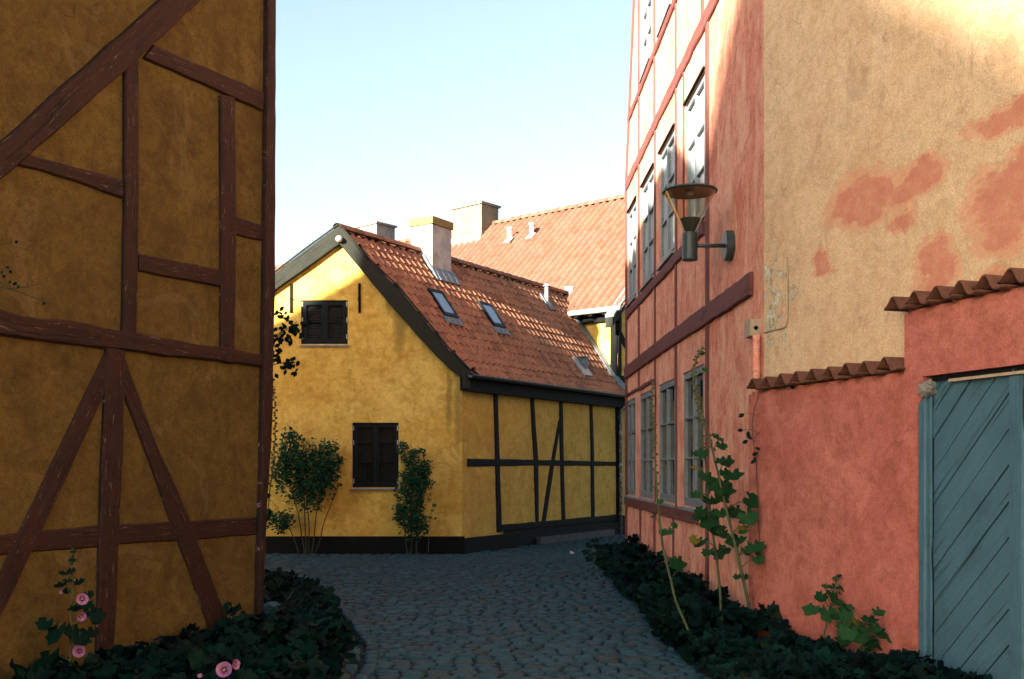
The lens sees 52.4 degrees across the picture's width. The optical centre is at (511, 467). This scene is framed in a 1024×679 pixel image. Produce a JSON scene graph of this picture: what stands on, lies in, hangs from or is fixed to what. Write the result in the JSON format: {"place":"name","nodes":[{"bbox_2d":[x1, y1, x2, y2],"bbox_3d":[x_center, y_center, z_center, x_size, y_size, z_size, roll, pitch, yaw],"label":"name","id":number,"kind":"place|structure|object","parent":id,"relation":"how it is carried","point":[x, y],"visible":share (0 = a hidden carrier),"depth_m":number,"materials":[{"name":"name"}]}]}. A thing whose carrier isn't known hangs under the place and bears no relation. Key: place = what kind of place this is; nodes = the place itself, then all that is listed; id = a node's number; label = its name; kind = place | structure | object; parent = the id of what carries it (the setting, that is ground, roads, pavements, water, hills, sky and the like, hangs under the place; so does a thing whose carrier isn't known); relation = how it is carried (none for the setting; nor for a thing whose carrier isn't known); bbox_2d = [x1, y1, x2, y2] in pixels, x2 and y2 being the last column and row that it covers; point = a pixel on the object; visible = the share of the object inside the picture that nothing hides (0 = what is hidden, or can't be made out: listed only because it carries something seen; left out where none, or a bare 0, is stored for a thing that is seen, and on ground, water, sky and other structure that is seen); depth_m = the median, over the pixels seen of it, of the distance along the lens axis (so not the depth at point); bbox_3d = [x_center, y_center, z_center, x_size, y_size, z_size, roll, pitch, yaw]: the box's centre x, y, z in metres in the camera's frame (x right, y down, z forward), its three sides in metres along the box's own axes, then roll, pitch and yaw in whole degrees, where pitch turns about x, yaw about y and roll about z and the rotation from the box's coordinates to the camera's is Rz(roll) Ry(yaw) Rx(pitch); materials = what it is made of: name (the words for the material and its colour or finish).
{"place":"outdoors","nodes":[
{"label":"outdoors","id":0,"kind":"place"},
{"bbox_2d":[168,636,360,678],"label":"soil","id":1,"kind":"structure","parent":0,"point":[345,660],"depth_m":8.30,"materials":[{"name":"brown soil"}]},
{"bbox_2d":[34,548,105,669],"bbox_3d":[-3.073,1.050,7.189,0.499,0.982,0.302,0,0,0],"label":"hollyhock","id":2,"kind":"object","parent":1,"relation":"on","point":[96,616],"visible":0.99,"depth_m":7.19,"materials":[{"name":"green plant"}]},
{"bbox_2d":[197,659,256,678],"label":"mallow","id":3,"kind":"object","parent":1,"relation":"on","point":[223,670],"visible":0.99,"depth_m":6.87,"materials":[{"name":"pink plant"}]},
{"bbox_2d":[263,601,280,620],"bbox_3d":[-2.251,1.365,9.723,0.220,0.232,0.222,0,0,0],"label":"boulder","id":4,"kind":"object","parent":1,"relation":"on","point":[271,603],"visible":0.35,"depth_m":9.65,"materials":[{"name":"stone"}]},
{"bbox_2d":[264,387,288,578],"bbox_3d":[-2.854,0.277,12.356,0.364,2.527,0.295,0,0,0],"label":"stalk","id":5,"kind":"object","parent":1,"relation":"on","point":[283,526],"visible":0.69,"depth_m":12.40,"materials":[{"name":"green plant"}]},
{"bbox_2d":[273,306,311,382],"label":"climbing rose","id":6,"kind":"object","parent":1,"relation":"on","point":[294,330],"visible":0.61,"depth_m":11.26,"materials":[{"name":"green plant"}]},
{"bbox_2d":[275,194,624,382],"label":"house","id":7,"kind":"structure","parent":0,"point":[576,252],"depth_m":28.91,"materials":[{"name":"paint"}]},
{"bbox_2d":[275,0,632,265],"label":"sky","id":8,"kind":"structure","parent":0,"point":[394,112],"materials":[{"name":"blue"}]},
{"bbox_2d":[265,534,710,678],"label":"street","id":9,"kind":"structure","parent":0,"point":[398,589],"depth_m":11.16,"materials":[{"name":"stone"}]},
{"bbox_2d":[391,441,436,553],"bbox_3d":[-1.770,0.539,18.940,0.866,2.069,0.515,0,0,0],"label":"shrub","id":10,"kind":"object","parent":9,"relation":"on","point":[417,481],"visible":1,"depth_m":18.89,"materials":[{"name":"green plant"}]},
{"bbox_2d":[428,503,436,551],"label":"seedling","id":11,"kind":"object","parent":9,"relation":"on","point":[433,505],"visible":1,"depth_m":18.84,"materials":[{"name":"green plant"}]},
{"bbox_2d":[354,539,709,678],"bbox_3d":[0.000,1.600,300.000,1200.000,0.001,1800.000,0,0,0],"label":"ground","id":12,"kind":"structure","parent":0,"point":[706,672],"depth_m":8.55,"materials":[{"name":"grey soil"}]},
{"bbox_2d":[0,240,49,304],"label":"twig branch","id":13,"kind":"object","parent":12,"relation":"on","point":[10,271],"visible":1,"depth_m":7.00,"materials":[{"name":"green plant"}]},
{"bbox_2d":[0,0,275,678],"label":"half timbered house","id":14,"kind":"structure","parent":12,"relation":"on","point":[137,179],"depth_m":8.22,"materials":[{"name":"paint"}]},
{"bbox_2d":[9,567,360,678],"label":"ground cover","id":15,"kind":"object","parent":12,"relation":"on","point":[310,611],"visible":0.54,"depth_m":7.85,"materials":[{"name":"green plant"}]},
{"bbox_2d":[267,427,345,553],"bbox_3d":[-3.768,0.396,18.943,1.549,2.358,0.506,0,0,0],"label":"shrub","id":16,"kind":"object","parent":12,"relation":"on","point":[321,467],"visible":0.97,"depth_m":18.89,"materials":[{"name":"green plant"}]},
{"bbox_2d":[338,603,378,678],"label":"kerb","id":17,"kind":"structure","parent":12,"relation":"on","point":[371,647],"depth_m":8.74,"materials":[{"name":"stone"}]},
{"bbox_2d":[265,216,624,554],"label":"cottage","id":18,"kind":"structure","parent":12,"relation":"on","point":[498,396],"depth_m":19.30,"materials":[{"name":"paint"}]},
{"bbox_2d":[300,300,348,346],"bbox_3d":[-3.462,-2.662,19.242,0.902,0.859,0.155,0,0,0],"label":"window","id":19,"kind":"structure","parent":18,"relation":"in","point":[326,305],"depth_m":19.23,"materials":[{"name":"paint"}]},
{"bbox_2d":[335,236,342,241],"bbox_3d":[-3.167,-4.190,19.058,0.126,0.116,0.161,0,0,0],"label":"gable lamp","id":20,"kind":"object","parent":18,"relation":"attached to","point":[338,238],"visible":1,"depth_m":19.00,"materials":[{"name":"grey glass"}]},
{"bbox_2d":[351,423,399,489],"bbox_3d":[-2.521,-0.209,19.240,0.894,1.244,0.180,0,0,0],"label":"window","id":21,"kind":"structure","parent":18,"relation":"in","point":[372,440],"depth_m":19.27,"materials":[{"name":"paint"}]},
{"bbox_2d":[581,538,608,570],"bbox_3d":[1.262,1.360,15.556,0.473,0.635,0.256,0,0,-21],"label":"mallow","id":22,"kind":"object","parent":12,"relation":"on","point":[600,554],"visible":0.94,"depth_m":15.53,"materials":[{"name":"green plant"}]},
{"bbox_2d":[649,381,688,630],"bbox_3d":[1.403,0.424,8.995,0.419,2.352,0.202,0,0,-13],"label":"hollyhock","id":23,"kind":"object","parent":12,"relation":"on","point":[678,563],"visible":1,"depth_m":8.99,"materials":[{"name":"green plant"}]},
{"bbox_2d":[624,0,763,606],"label":"red house","id":24,"kind":"structure","parent":12,"relation":"on","point":[696,98],"depth_m":13.15,"materials":[{"name":"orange paint"}]},
{"bbox_2d":[624,398,635,498],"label":"window","id":25,"kind":"structure","parent":24,"relation":"in","point":[631,403],"depth_m":18.66,"materials":[{"name":"grey paint"}]},
{"bbox_2d":[625,202,636,307],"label":"window","id":26,"kind":"structure","parent":24,"relation":"in","point":[632,215],"depth_m":18.56,"materials":[{"name":"grey paint"}]},
{"bbox_2d":[636,391,653,502],"bbox_3d":[2.197,-0.345,16.831,0.165,1.770,1.500,0,0,-1],"label":"window","id":27,"kind":"structure","parent":24,"relation":"in","point":[646,415],"depth_m":16.84,"materials":[{"name":"grey paint"}]},
{"bbox_2d":[639,0,650,83],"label":"window","id":28,"kind":"structure","parent":24,"relation":"in","point":[646,3],"depth_m":16.96,"materials":[{"name":"grey paint"}]},
{"bbox_2d":[639,168,653,291],"bbox_3d":[2.207,-3.800,16.701,0.160,1.740,1.340,0,0,-1],"label":"window","id":29,"kind":"structure","parent":24,"relation":"in","point":[648,189],"depth_m":16.66,"materials":[{"name":"grey paint"}]},
{"bbox_2d":[656,0,671,37],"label":"window","id":30,"kind":"structure","parent":24,"relation":"in","point":[665,4],"depth_m":15.28,"materials":[{"name":"grey paint"}]},
{"bbox_2d":[655,379,674,506],"bbox_3d":[2.234,-0.345,14.870,0.165,1.770,1.460,0,0,-1],"label":"window","id":31,"kind":"structure","parent":24,"relation":"in","point":[667,390],"depth_m":14.82,"materials":[{"name":"grey paint"}]},
{"bbox_2d":[656,129,674,270],"bbox_3d":[2.242,-3.800,14.861,0.160,1.740,1.320,0,0,-1],"label":"window","id":32,"kind":"structure","parent":24,"relation":"in","point":[668,154],"depth_m":14.85,"materials":[{"name":"grey paint"}]},
{"bbox_2d":[678,364,703,512],"bbox_3d":[2.271,-0.345,12.921,0.165,1.770,1.400,0,0,-1],"label":"window","id":33,"kind":"structure","parent":24,"relation":"in","point":[692,436],"depth_m":13.17,"materials":[{"name":"grey paint"}]},
{"bbox_2d":[681,73,704,240],"bbox_3d":[2.281,-3.800,12.811,0.160,1.740,1.260,0,0,-1],"label":"window","id":34,"kind":"structure","parent":24,"relation":"in","point":[696,105],"depth_m":12.76,"materials":[{"name":"grey paint"}]},
{"bbox_2d":[662,183,734,261],"bbox_3d":[1.926,-2.528,10.815,0.730,0.751,0.574,0,0,0],"label":"wall lamp","id":35,"kind":"object","parent":24,"relation":"attached to","point":[690,244],"visible":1,"depth_m":10.76,"materials":[{"name":"grey metal"}]},
{"bbox_2d":[745,319,760,337],"bbox_3d":[2.268,-1.304,9.747,0.124,0.155,0.249,0,0,0],"label":"junction box","id":36,"kind":"object","parent":24,"relation":"attached to","point":[752,327],"visible":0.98,"depth_m":9.65,"materials":[{"name":"beige plastic"}]},
{"bbox_2d":[752,335,760,391],"bbox_3d":[2.265,0.147,9.649,0.083,2.747,0.095,0,0,0],"label":"boxed pipe","id":37,"kind":"object","parent":24,"relation":"attached to","point":[756,370],"visible":0.28,"depth_m":9.61,"materials":[{"name":"metal"}]},
{"bbox_2d":[746,267,1023,660],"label":"garden wall","id":38,"kind":"structure","parent":12,"relation":"on","point":[836,482],"depth_m":7.92,"materials":[{"name":"paint"}]},
{"bbox_2d":[918,369,1023,678],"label":"plank gate","id":39,"kind":"structure","parent":38,"relation":"attached to","point":[971,525],"depth_m":6.90,"materials":[{"name":"grey paint"}]},
{"bbox_2d":[764,0,1023,381],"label":"peach house","id":40,"kind":"structure","parent":12,"relation":"on","point":[893,147],"depth_m":7.95,"materials":[{"name":"paint"}]},
{"bbox_2d":[764,258,788,332],"bbox_3d":[2.365,-1.537,9.320,0.011,0.614,0.404,0,0,-18],"label":"cable","id":41,"kind":"object","parent":40,"relation":"attached to","point":[787,302],"visible":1,"depth_m":9.13,"materials":[{"name":"beige plastic"}]},
{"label":"soil","id":42,"kind":"structure","parent":0,"visible":0},
{"bbox_2d":[689,388,731,610],"bbox_3d":[1.827,0.401,9.580,0.390,2.330,0.346,0,0,10],"label":"hollyhock","id":43,"kind":"object","parent":42,"relation":"on","point":[710,522],"visible":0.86,"depth_m":9.56,"materials":[{"name":"green plant"}]},
{"bbox_2d":[690,346,766,635],"bbox_3d":[1.954,0.224,9.310,0.705,2.640,0.368,0,0,0],"label":"hollyhock","id":44,"kind":"object","parent":42,"relation":"on","point":[734,540],"visible":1,"depth_m":9.33,"materials":[{"name":"green plant"}]},
{"bbox_2d":[737,375,794,541],"bbox_3d":[2.306,0.369,9.156,0.270,2.413,0.633,0,0,-33],"label":"vine","id":45,"kind":"object","parent":42,"relation":"on","point":[749,435],"visible":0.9,"depth_m":9.35,"materials":[{"name":"green plant"}]},
{"bbox_2d":[593,533,992,678],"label":"ground cover","id":46,"kind":"object","parent":42,"relation":"on","point":[725,643],"visible":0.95,"depth_m":8.50,"materials":[{"name":"green plant"}]},
{"bbox_2d":[802,574,853,638],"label":"hollyhock","id":47,"kind":"object","parent":42,"relation":"on","point":[829,615],"visible":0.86,"depth_m":8.04,"materials":[{"name":"green plant"}]},
{"bbox_2d":[834,603,891,652],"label":"hollyhock","id":48,"kind":"object","parent":42,"relation":"on","point":[860,634],"visible":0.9,"depth_m":7.62,"materials":[{"name":"green plant"}]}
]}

